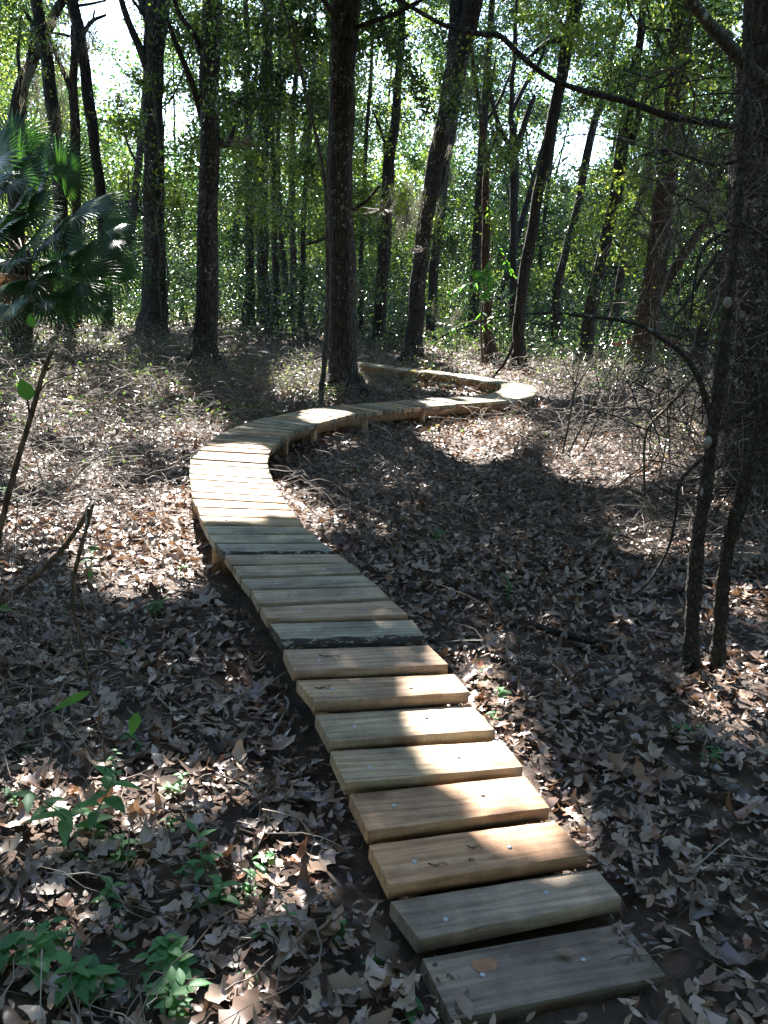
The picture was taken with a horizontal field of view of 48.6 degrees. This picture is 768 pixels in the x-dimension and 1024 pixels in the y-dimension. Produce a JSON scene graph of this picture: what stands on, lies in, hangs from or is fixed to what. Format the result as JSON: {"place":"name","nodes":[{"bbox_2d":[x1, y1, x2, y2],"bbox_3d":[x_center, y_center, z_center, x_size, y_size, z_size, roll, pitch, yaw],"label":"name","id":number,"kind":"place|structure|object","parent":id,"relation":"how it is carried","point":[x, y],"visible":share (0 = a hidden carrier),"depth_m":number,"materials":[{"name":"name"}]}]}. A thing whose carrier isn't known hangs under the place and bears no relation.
{"place":"outdoors","nodes":[
{"label":"outdoors","id":0,"kind":"place"},
{"bbox_2d":[0,0,742,275],"label":"sky","id":1,"kind":"structure","parent":0,"point":[112,23],"materials":[{"name":"white"}]},
{"bbox_2d":[0,290,767,1023],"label":"ground","id":2,"kind":"structure","parent":0,"point":[682,962],"depth_m":3.31,"materials":[{"name":"brown plant"}]},
{"bbox_2d":[1,788,32,810],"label":"herb","id":3,"kind":"object","parent":2,"relation":"on","point":[7,790],"visible":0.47,"depth_m":2.65,"materials":[{"name":"green plant"}]},
{"bbox_2d":[0,916,67,970],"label":"herb","id":4,"kind":"object","parent":2,"relation":"on","point":[8,942],"visible":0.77,"depth_m":2.07,"materials":[{"name":"green plant"}]},
{"bbox_2d":[0,106,68,260],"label":"fan palm","id":5,"kind":"object","parent":2,"relation":"on","point":[18,168],"visible":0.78,"depth_m":15.41,"materials":[{"name":"green plant"}]},
{"bbox_2d":[0,295,84,542],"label":"shrub","id":6,"kind":"object","parent":2,"relation":"on","point":[26,391],"visible":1,"depth_m":1.46,"materials":[{"name":"brown plant"}]},
{"bbox_2d":[23,922,61,957],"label":"herb","id":7,"kind":"object","parent":2,"relation":"on","point":[53,933],"visible":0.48,"depth_m":2.12,"materials":[{"name":"green plant"}]},
{"bbox_2d":[0,0,107,274],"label":"tree","id":8,"kind":"object","parent":2,"relation":"on","point":[3,76],"visible":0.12,"depth_m":27.51,"materials":[{"name":"green plant"}]},
{"bbox_2d":[16,931,100,1005],"bbox_3d":[-0.779,1.091,2.006,0.259,0.120,0.112,12,17,30],"label":"herb","id":9,"kind":"object","parent":2,"relation":"on","point":[78,981],"visible":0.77,"depth_m":1.99,"materials":[{"name":"green plant"}]},
{"bbox_2d":[0,0,123,333],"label":"tree","id":10,"kind":"object","parent":2,"relation":"on","point":[41,26],"visible":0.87,"depth_m":19.97,"materials":[{"name":"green plant"}]},
{"bbox_2d":[44,927,86,951],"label":"herb","id":11,"kind":"object","parent":2,"relation":"on","point":[63,930],"visible":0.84,"depth_m":2.13,"materials":[{"name":"green plant"}]},
{"bbox_2d":[0,0,132,313],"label":"tree","id":12,"kind":"object","parent":2,"relation":"on","point":[22,86],"visible":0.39,"depth_m":21.61,"materials":[{"name":"green plant"}]},
{"bbox_2d":[56,836,85,859],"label":"herb","id":13,"kind":"object","parent":2,"relation":"on","point":[80,855],"visible":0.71,"depth_m":2.48,"materials":[{"name":"green plant"}]},
{"bbox_2d":[0,441,146,863],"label":"shrub","id":14,"kind":"object","parent":2,"relation":"on","point":[134,722],"visible":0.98,"depth_m":1.92,"materials":[{"name":"brown plant"}]},
{"bbox_2d":[7,765,142,846],"bbox_3d":[-0.904,0.867,2.494,0.360,0.289,0.227,-4,16,-28],"label":"herb","id":15,"kind":"object","parent":2,"relation":"on","point":[65,825],"visible":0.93,"depth_m":2.48,"materials":[{"name":"green plant"}]},
{"bbox_2d":[0,126,152,350],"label":"fan palm","id":16,"kind":"object","parent":2,"relation":"on","point":[52,291],"visible":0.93,"depth_m":16.14,"materials":[{"name":"green plant"}]},
{"bbox_2d":[0,0,169,263],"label":"tree","id":17,"kind":"object","parent":2,"relation":"on","point":[140,206],"visible":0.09,"depth_m":43.77,"materials":[{"name":"green plant"}]},
{"bbox_2d":[35,0,142,332],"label":"tree","id":18,"kind":"object","parent":2,"relation":"on","point":[75,16],"visible":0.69,"depth_m":21.07,"materials":[{"name":"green plant"}]},
{"bbox_2d":[79,546,98,569],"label":"herb","id":19,"kind":"object","parent":2,"relation":"on","point":[91,552],"visible":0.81,"depth_m":4.71,"materials":[{"name":"green plant"}]},
{"bbox_2d":[53,951,134,1006],"bbox_3d":[-0.695,1.086,2.020,0.179,0.152,0.130,-5,17,-32],"label":"herb","id":20,"kind":"object","parent":2,"relation":"on","point":[63,958],"visible":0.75,"depth_m":2.01,"materials":[{"name":"green plant"}]},
{"bbox_2d":[83,987,107,1007],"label":"herb","id":21,"kind":"object","parent":2,"relation":"on","point":[90,997],"visible":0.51,"depth_m":1.98,"materials":[{"name":"green plant"}]},
{"bbox_2d":[25,0,178,331],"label":"tree","id":22,"kind":"object","parent":2,"relation":"on","point":[71,83],"visible":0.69,"depth_m":21.14,"materials":[{"name":"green plant"}]},
{"bbox_2d":[52,865,153,971],"bbox_3d":[-0.746,1.056,2.241,0.045,0.016,0.418,9,15,19],"label":"fallen branch","id":23,"kind":"object","parent":2,"relation":"on","point":[110,899],"visible":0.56,"depth_m":2.28,"materials":[{"name":"brown wood"}]},
{"bbox_2d":[89,825,119,859],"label":"herb","id":24,"kind":"object","parent":2,"relation":"on","point":[101,833],"visible":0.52,"depth_m":2.51,"materials":[{"name":"green plant"}]},
{"bbox_2d":[90,876,126,912],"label":"herb","id":25,"kind":"object","parent":2,"relation":"on","point":[108,887],"visible":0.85,"depth_m":2.25,"materials":[{"name":"green plant"}]},
{"bbox_2d":[105,748,126,772],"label":"herb","id":26,"kind":"object","parent":2,"relation":"on","point":[111,765],"visible":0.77,"depth_m":2.91,"materials":[{"name":"green plant"}]},
{"bbox_2d":[0,0,233,299],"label":"tree","id":27,"kind":"object","parent":2,"relation":"on","point":[134,199],"visible":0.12,"depth_m":35.41,"materials":[{"name":"green plant"}]},
{"bbox_2d":[106,833,138,867],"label":"herb","id":28,"kind":"object","parent":2,"relation":"on","point":[119,858],"visible":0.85,"depth_m":2.48,"materials":[{"name":"green plant"}]},
{"bbox_2d":[111,923,135,947],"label":"herb","id":29,"kind":"object","parent":2,"relation":"on","point":[129,944],"visible":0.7,"depth_m":2.17,"materials":[{"name":"green plant"}]},
{"bbox_2d":[119,733,148,751],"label":"herb","id":30,"kind":"object","parent":2,"relation":"on","point":[139,745],"visible":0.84,"depth_m":3.03,"materials":[{"name":"green plant"}]},
{"bbox_2d":[0,5,274,253],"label":"tree","id":31,"kind":"object","parent":2,"relation":"on","point":[165,60],"visible":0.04,"depth_m":56.33,"materials":[{"name":"green plant"}]},
{"bbox_2d":[0,0,298,267],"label":"tree","id":32,"kind":"object","parent":2,"relation":"on","point":[103,60],"visible":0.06,"depth_m":51.28,"materials":[{"name":"green plant"}]},
{"bbox_2d":[142,596,172,615],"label":"herb","id":33,"kind":"object","parent":2,"relation":"on","point":[153,603],"visible":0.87,"depth_m":4.17,"materials":[{"name":"green plant"}]},
{"bbox_2d":[132,932,211,1017],"bbox_3d":[-0.512,1.110,2.007,0.133,0.123,0.268,-6,18,-35],"label":"herb","id":34,"kind":"object","parent":2,"relation":"on","point":[177,988],"visible":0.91,"depth_m":1.96,"materials":[{"name":"green plant"}]},
{"bbox_2d":[159,781,185,795],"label":"herb","id":35,"kind":"object","parent":2,"relation":"on","point":[169,785],"visible":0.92,"depth_m":2.79,"materials":[{"name":"green plant"}]},
{"bbox_2d":[161,815,183,831],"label":"herb","id":36,"kind":"object","parent":2,"relation":"on","point":[171,824],"visible":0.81,"depth_m":2.66,"materials":[{"name":"green plant"}]},
{"bbox_2d":[144,935,208,986],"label":"herb","id":37,"kind":"object","parent":2,"relation":"on","point":[172,952],"visible":0.82,"depth_m":2.06,"materials":[{"name":"green plant"}]},
{"bbox_2d":[171,865,193,877],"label":"herb","id":38,"kind":"object","parent":2,"relation":"on","point":[183,872],"visible":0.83,"depth_m":2.40,"materials":[{"name":"green plant"}]},
{"bbox_2d":[65,0,300,341],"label":"tree","id":39,"kind":"object","parent":2,"relation":"on","point":[156,15],"visible":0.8,"depth_m":20.31,"materials":[{"name":"green plant"}]},
{"bbox_2d":[0,0,402,368],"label":"tree","id":40,"kind":"object","parent":2,"relation":"on","point":[207,98],"visible":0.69,"depth_m":14.94,"materials":[{"name":"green plant"}]},
{"bbox_2d":[184,821,242,908],"bbox_3d":[-0.490,1.013,2.404,0.143,0.152,0.283,-2,15,-22],"label":"herb","id":41,"kind":"object","parent":2,"relation":"on","point":[220,885],"visible":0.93,"depth_m":2.37,"materials":[{"name":"green plant"}]},
{"bbox_2d":[125,0,323,325],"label":"tree","id":42,"kind":"object","parent":2,"relation":"on","point":[275,264],"visible":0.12,"depth_m":25.98,"materials":[{"name":"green plant"}]},
{"bbox_2d":[128,1,329,320],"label":"tree","id":43,"kind":"object","parent":2,"relation":"on","point":[281,244],"visible":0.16,"depth_m":27.26,"materials":[{"name":"green plant"}]},
{"bbox_2d":[135,0,325,334],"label":"tree","id":44,"kind":"object","parent":2,"relation":"on","point":[247,129],"visible":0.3,"depth_m":23.22,"materials":[{"name":"green plant"}]},
{"bbox_2d":[110,1,366,297],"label":"tree","id":45,"kind":"object","parent":2,"relation":"on","point":[235,226],"visible":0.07,"depth_m":44.33,"materials":[{"name":"green plant"}]},
{"bbox_2d":[224,970,271,1008],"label":"fallen branch","id":46,"kind":"object","parent":2,"relation":"on","point":[263,1002],"visible":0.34,"depth_m":2.01,"materials":[{"name":"brown wood"}]},
{"bbox_2d":[241,868,262,901],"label":"herb","id":47,"kind":"object","parent":2,"relation":"on","point":[246,886],"visible":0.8,"depth_m":2.40,"materials":[{"name":"green plant"}]},
{"bbox_2d":[245,923,268,940],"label":"herb","id":48,"kind":"object","parent":2,"relation":"on","point":[264,925],"visible":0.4,"depth_m":2.21,"materials":[{"name":"green plant"}]},
{"bbox_2d":[251,850,275,884],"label":"herb","id":49,"kind":"object","parent":2,"relation":"on","point":[262,868],"visible":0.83,"depth_m":2.46,"materials":[{"name":"green plant"}]},
{"bbox_2d":[220,0,324,332],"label":"tree","id":50,"kind":"object","parent":2,"relation":"on","point":[261,268],"visible":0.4,"depth_m":24.82,"materials":[{"name":"green plant"}]},
{"bbox_2d":[169,0,388,317],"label":"tree","id":51,"kind":"object","parent":2,"relation":"on","point":[293,251],"visible":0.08,"depth_m":28.78,"materials":[{"name":"green plant"}]},
{"bbox_2d":[270,696,289,734],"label":"fallen branch","id":52,"kind":"object","parent":2,"relation":"on","point":[288,704],"visible":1,"depth_m":3.29,"materials":[{"name":"grey wood"}]},
{"bbox_2d":[140,2,430,314],"bbox_3d":[-3.031,-16.318,32.046,11.704,18.420,8.516,4,14,0],"label":"tree","id":53,"kind":"object","parent":2,"relation":"on","point":[370,135],"visible":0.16,"depth_m":32.04,"materials":[{"name":"green plant"}]},
{"bbox_2d":[272,904,298,932],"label":"herb","id":54,"kind":"object","parent":2,"relation":"on","point":[275,926],"visible":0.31,"depth_m":2.27,"materials":[{"name":"green plant"}]},
{"bbox_2d":[281,0,330,404],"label":"tree","id":55,"kind":"object","parent":2,"relation":"on","point":[327,328],"visible":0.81,"depth_m":11.57,"materials":[{"name":"grey plant"}]},
{"bbox_2d":[263,5,368,327],"bbox_3d":[-1.807,-12.602,24.372,3.272,14.451,5.148,4,14,0],"label":"tree","id":56,"kind":"object","parent":2,"relation":"on","point":[303,248],"visible":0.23,"depth_m":25.15,"materials":[{"name":"green plant"}]},
{"bbox_2d":[225,1,419,290],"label":"tree","id":57,"kind":"object","parent":2,"relation":"on","point":[374,142],"visible":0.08,"depth_m":47.83,"materials":[{"name":"green plant"}]},
{"bbox_2d":[326,916,349,946],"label":"herb","id":58,"kind":"object","parent":2,"relation":"on","point":[343,922],"visible":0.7,"depth_m":2.24,"materials":[{"name":"green plant"}]},
{"bbox_2d":[0,296,720,497],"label":"undergrowth","id":59,"kind":"object","parent":2,"relation":"on","point":[251,368],"visible":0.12,"depth_m":14.69,"materials":[{"name":"green plant"}]},
{"bbox_2d":[0,213,721,402],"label":"shrubbery","id":60,"kind":"object","parent":2,"relation":"on","point":[572,327],"visible":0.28,"depth_m":25.92,"materials":[{"name":"green plant"}]},
{"bbox_2d":[238,0,492,306],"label":"tree","id":61,"kind":"object","parent":2,"relation":"on","point":[432,2],"visible":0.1,"depth_m":36.88,"materials":[{"name":"green plant"}]},
{"bbox_2d":[0,0,742,337],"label":"woods","id":62,"kind":"object","parent":2,"relation":"on","point":[196,184],"visible":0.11,"depth_m":58.06,"materials":[{"name":"green plant"}]},
{"bbox_2d":[361,944,384,967],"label":"herb","id":63,"kind":"object","parent":2,"relation":"on","point":[378,960],"visible":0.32,"depth_m":2.16,"materials":[{"name":"green plant"}]},
{"bbox_2d":[264,0,502,348],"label":"tree","id":64,"kind":"object","parent":2,"relation":"on","point":[388,174],"visible":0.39,"depth_m":22.96,"materials":[{"name":"green plant"}]},
{"bbox_2d":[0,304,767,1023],"bbox_3d":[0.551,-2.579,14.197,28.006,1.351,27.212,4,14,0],"label":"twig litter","id":65,"kind":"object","parent":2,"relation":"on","point":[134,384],"visible":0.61,"depth_m":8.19,"materials":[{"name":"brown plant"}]},
{"bbox_2d":[309,0,466,278],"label":"tree","id":66,"kind":"object","parent":2,"relation":"on","point":[418,22],"visible":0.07,"depth_m":52.33,"materials":[{"name":"green plant"}]},
{"bbox_2d":[328,16,452,331],"bbox_3d":[0.213,-12.800,24.550,4.865,14.983,5.503,4,14,0],"label":"tree","id":67,"kind":"object","parent":2,"relation":"on","point":[368,118],"visible":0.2,"depth_m":25.22,"materials":[{"name":"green plant"}]},
{"bbox_2d":[230,0,556,365],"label":"tree","id":68,"kind":"object","parent":2,"relation":"on","point":[465,14],"visible":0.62,"depth_m":18.92,"materials":[{"name":"green plant"}]},
{"bbox_2d":[397,994,424,1023],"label":"herb","id":69,"kind":"object","parent":2,"relation":"on","point":[409,1014],"visible":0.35,"depth_m":2.00,"materials":[{"name":"green plant"}]},
{"bbox_2d":[190,361,665,1023],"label":"boardwalk","id":70,"kind":"structure","parent":2,"relation":"on","point":[432,767],"depth_m":2.81,"materials":[{"name":"brown wood"}]},
{"bbox_2d":[456,993,472,1019],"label":"fallen leaf","id":71,"kind":"object","parent":70,"relation":"on","point":[464,1003],"visible":1,"depth_m":2.00,"materials":[{"name":"grey plant"}]},
{"bbox_2d":[556,948,574,955],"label":"fallen leaf","id":72,"kind":"object","parent":70,"relation":"on","point":[566,951],"visible":1,"depth_m":2.19,"materials":[{"name":"grey plant"}]},
{"bbox_2d":[355,0,527,306],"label":"tree","id":73,"kind":"object","parent":2,"relation":"on","point":[456,208],"visible":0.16,"depth_m":44.72,"materials":[{"name":"green plant"}]},
{"bbox_2d":[368,0,541,363],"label":"tree","id":74,"kind":"object","parent":2,"relation":"on","point":[485,259],"visible":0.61,"depth_m":20.69,"materials":[{"name":"green plant"}]},
{"bbox_2d":[391,0,527,341],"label":"tree","id":75,"kind":"object","parent":2,"relation":"on","point":[476,241],"visible":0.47,"depth_m":28.60,"materials":[{"name":"green plant"}]},
{"bbox_2d":[381,54,549,340],"bbox_3d":[1.998,-12.751,25.482,6.308,15.243,4.865,11,16,24],"label":"tree","id":76,"kind":"object","parent":2,"relation":"on","point":[433,264],"visible":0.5,"depth_m":26.75,"materials":[{"name":"green plant"}]},
{"bbox_2d":[195,0,743,399],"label":"tree","id":77,"kind":"object","parent":2,"relation":"on","point":[344,26],"visible":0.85,"depth_m":12.62,"materials":[{"name":"green plant"}]},
{"bbox_2d":[427,200,529,362],"bbox_3d":[2.377,-5.595,20.752,2.458,3.828,0.354,4,14,0],"label":"broadleaf sapling","id":78,"kind":"object","parent":2,"relation":"on","point":[476,285],"visible":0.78,"depth_m":20.82,"materials":[{"name":"green plant"}]},
{"bbox_2d":[492,342,513,378],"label":"fallen branch","id":79,"kind":"object","parent":2,"relation":"on","point":[506,358],"visible":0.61,"depth_m":16.55,"materials":[{"name":"brown wood"}]},
{"bbox_2d":[502,573,513,604],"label":"herb","id":80,"kind":"object","parent":2,"relation":"on","point":[509,586],"visible":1,"depth_m":4.62,"materials":[{"name":"green plant"}]},
{"bbox_2d":[393,0,635,326],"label":"tree","id":81,"kind":"object","parent":2,"relation":"on","point":[522,220],"visible":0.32,"depth_m":34.42,"materials":[{"name":"green plant"}]},
{"bbox_2d":[418,0,636,319],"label":"tree","id":82,"kind":"object","parent":2,"relation":"on","point":[538,118],"visible":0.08,"depth_m":49.10,"materials":[{"name":"green plant"}]},
{"bbox_2d":[454,5,604,268],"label":"tree","id":83,"kind":"object","parent":2,"relation":"on","point":[537,103],"visible":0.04,"depth_m":59.23,"materials":[{"name":"green plant"}]},
{"bbox_2d":[454,0,654,324],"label":"tree","id":84,"kind":"object","parent":2,"relation":"on","point":[542,237],"visible":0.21,"depth_m":41.57,"materials":[{"name":"green plant"}]},
{"bbox_2d":[492,0,625,348],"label":"tree","id":85,"kind":"object","parent":2,"relation":"on","point":[561,268],"visible":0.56,"depth_m":24.64,"materials":[{"name":"green plant"}]},
{"bbox_2d":[486,0,635,342],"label":"tree","id":86,"kind":"object","parent":2,"relation":"on","point":[514,180],"visible":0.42,"depth_m":27.16,"materials":[{"name":"green plant"}]},
{"bbox_2d":[529,604,621,647],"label":"fallen branch","id":87,"kind":"object","parent":2,"relation":"on","point":[558,632],"visible":0.86,"depth_m":4.24,"materials":[{"name":"brown wood"}]},
{"bbox_2d":[507,0,645,369],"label":"tree","id":88,"kind":"object","parent":2,"relation":"on","point":[518,323],"visible":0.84,"depth_m":19.55,"materials":[{"name":"green plant"}]},
{"bbox_2d":[397,0,767,569],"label":"tree","id":89,"kind":"object","parent":2,"relation":"on","point":[747,376],"visible":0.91,"depth_m":5.95,"materials":[{"name":"brown plant"}]},
{"bbox_2d":[556,325,630,453],"bbox_3d":[1.703,-1.021,7.141,0.607,1.107,0.017,4,14,0],"label":"shrub","id":90,"kind":"object","parent":2,"relation":"on","point":[569,451],"visible":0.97,"depth_m":7.14,"materials":[{"name":"brown plant"}]},
{"bbox_2d":[423,0,767,674],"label":"tree","id":91,"kind":"object","parent":2,"relation":"on","point":[691,645],"visible":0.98,"depth_m":3.67,"materials":[{"name":"brown plant"}]},
{"bbox_2d":[592,362,614,391],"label":"herb","id":92,"kind":"object","parent":2,"relation":"on","point":[606,389],"visible":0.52,"depth_m":16.12,"materials":[{"name":"green plant"}]},
{"bbox_2d":[585,533,641,543],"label":"fallen branch","id":93,"kind":"object","parent":2,"relation":"on","point":[595,535],"visible":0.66,"depth_m":6.06,"materials":[{"name":"brown wood"}]},
{"bbox_2d":[519,0,730,306],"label":"tree","id":94,"kind":"object","parent":2,"relation":"on","point":[612,155],"visible":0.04,"depth_m":53.93,"materials":[{"name":"green plant"}]},
{"bbox_2d":[535,0,715,368],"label":"tree","id":95,"kind":"object","parent":2,"relation":"on","point":[588,326],"visible":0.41,"depth_m":20.84,"materials":[{"name":"green plant"}]},
{"bbox_2d":[530,0,743,379],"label":"tree","id":96,"kind":"object","parent":2,"relation":"on","point":[644,306],"visible":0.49,"depth_m":18.28,"materials":[{"name":"green plant"}]},
{"bbox_2d":[544,0,742,344],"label":"tree","id":97,"kind":"object","parent":2,"relation":"on","point":[581,267],"visible":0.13,"depth_m":32.55,"materials":[{"name":"green plant"}]},
{"bbox_2d":[557,0,734,330],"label":"tree","id":98,"kind":"object","parent":2,"relation":"on","point":[597,176],"visible":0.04,"depth_m":39.17,"materials":[{"name":"green plant"}]},
{"bbox_2d":[607,373,700,499],"bbox_3d":[1.793,-0.503,5.620,0.529,0.877,0.026,4,14,0],"label":"shrub","id":99,"kind":"object","parent":2,"relation":"on","point":[685,386],"visible":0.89,"depth_m":5.62,"materials":[{"name":"brown plant"}]},
{"bbox_2d":[584,0,729,354],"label":"tree","id":100,"kind":"object","parent":2,"relation":"on","point":[620,276],"visible":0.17,"depth_m":25.89,"materials":[{"name":"green plant"}]},
{"bbox_2d":[667,723,705,736],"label":"herb","id":101,"kind":"object","parent":2,"relation":"on","point":[686,726],"visible":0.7,"depth_m":3.38,"materials":[{"name":"green plant"}]},
{"bbox_2d":[642,10,741,326],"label":"tree","id":102,"kind":"object","parent":2,"relation":"on","point":[724,114],"depth_m":45.86,"materials":[{"name":"green plant"}]},
{"bbox_2d":[664,0,742,372],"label":"tree","id":103,"kind":"object","parent":2,"relation":"on","point":[708,289],"visible":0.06,"depth_m":21.86,"materials":[{"name":"green plant"}]},
{"bbox_2d":[699,746,725,765],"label":"herb","id":104,"kind":"object","parent":2,"relation":"on","point":[714,752],"visible":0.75,"depth_m":3.20,"materials":[{"name":"green plant"}]},
{"bbox_2d":[687,5,741,364],"bbox_3d":[12.175,-12.069,24.953,7.198,16.090,7.743,4,14,0],"label":"tree","id":105,"kind":"object","parent":2,"relation":"on","point":[714,177],"visible":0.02,"depth_m":26.28,"materials":[{"name":"green plant"}]},
{"bbox_2d":[707,376,767,673],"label":"tree","id":106,"kind":"object","parent":2,"relation":"on","point":[717,647],"visible":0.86,"depth_m":3.88,"materials":[{"name":"brown plant"}]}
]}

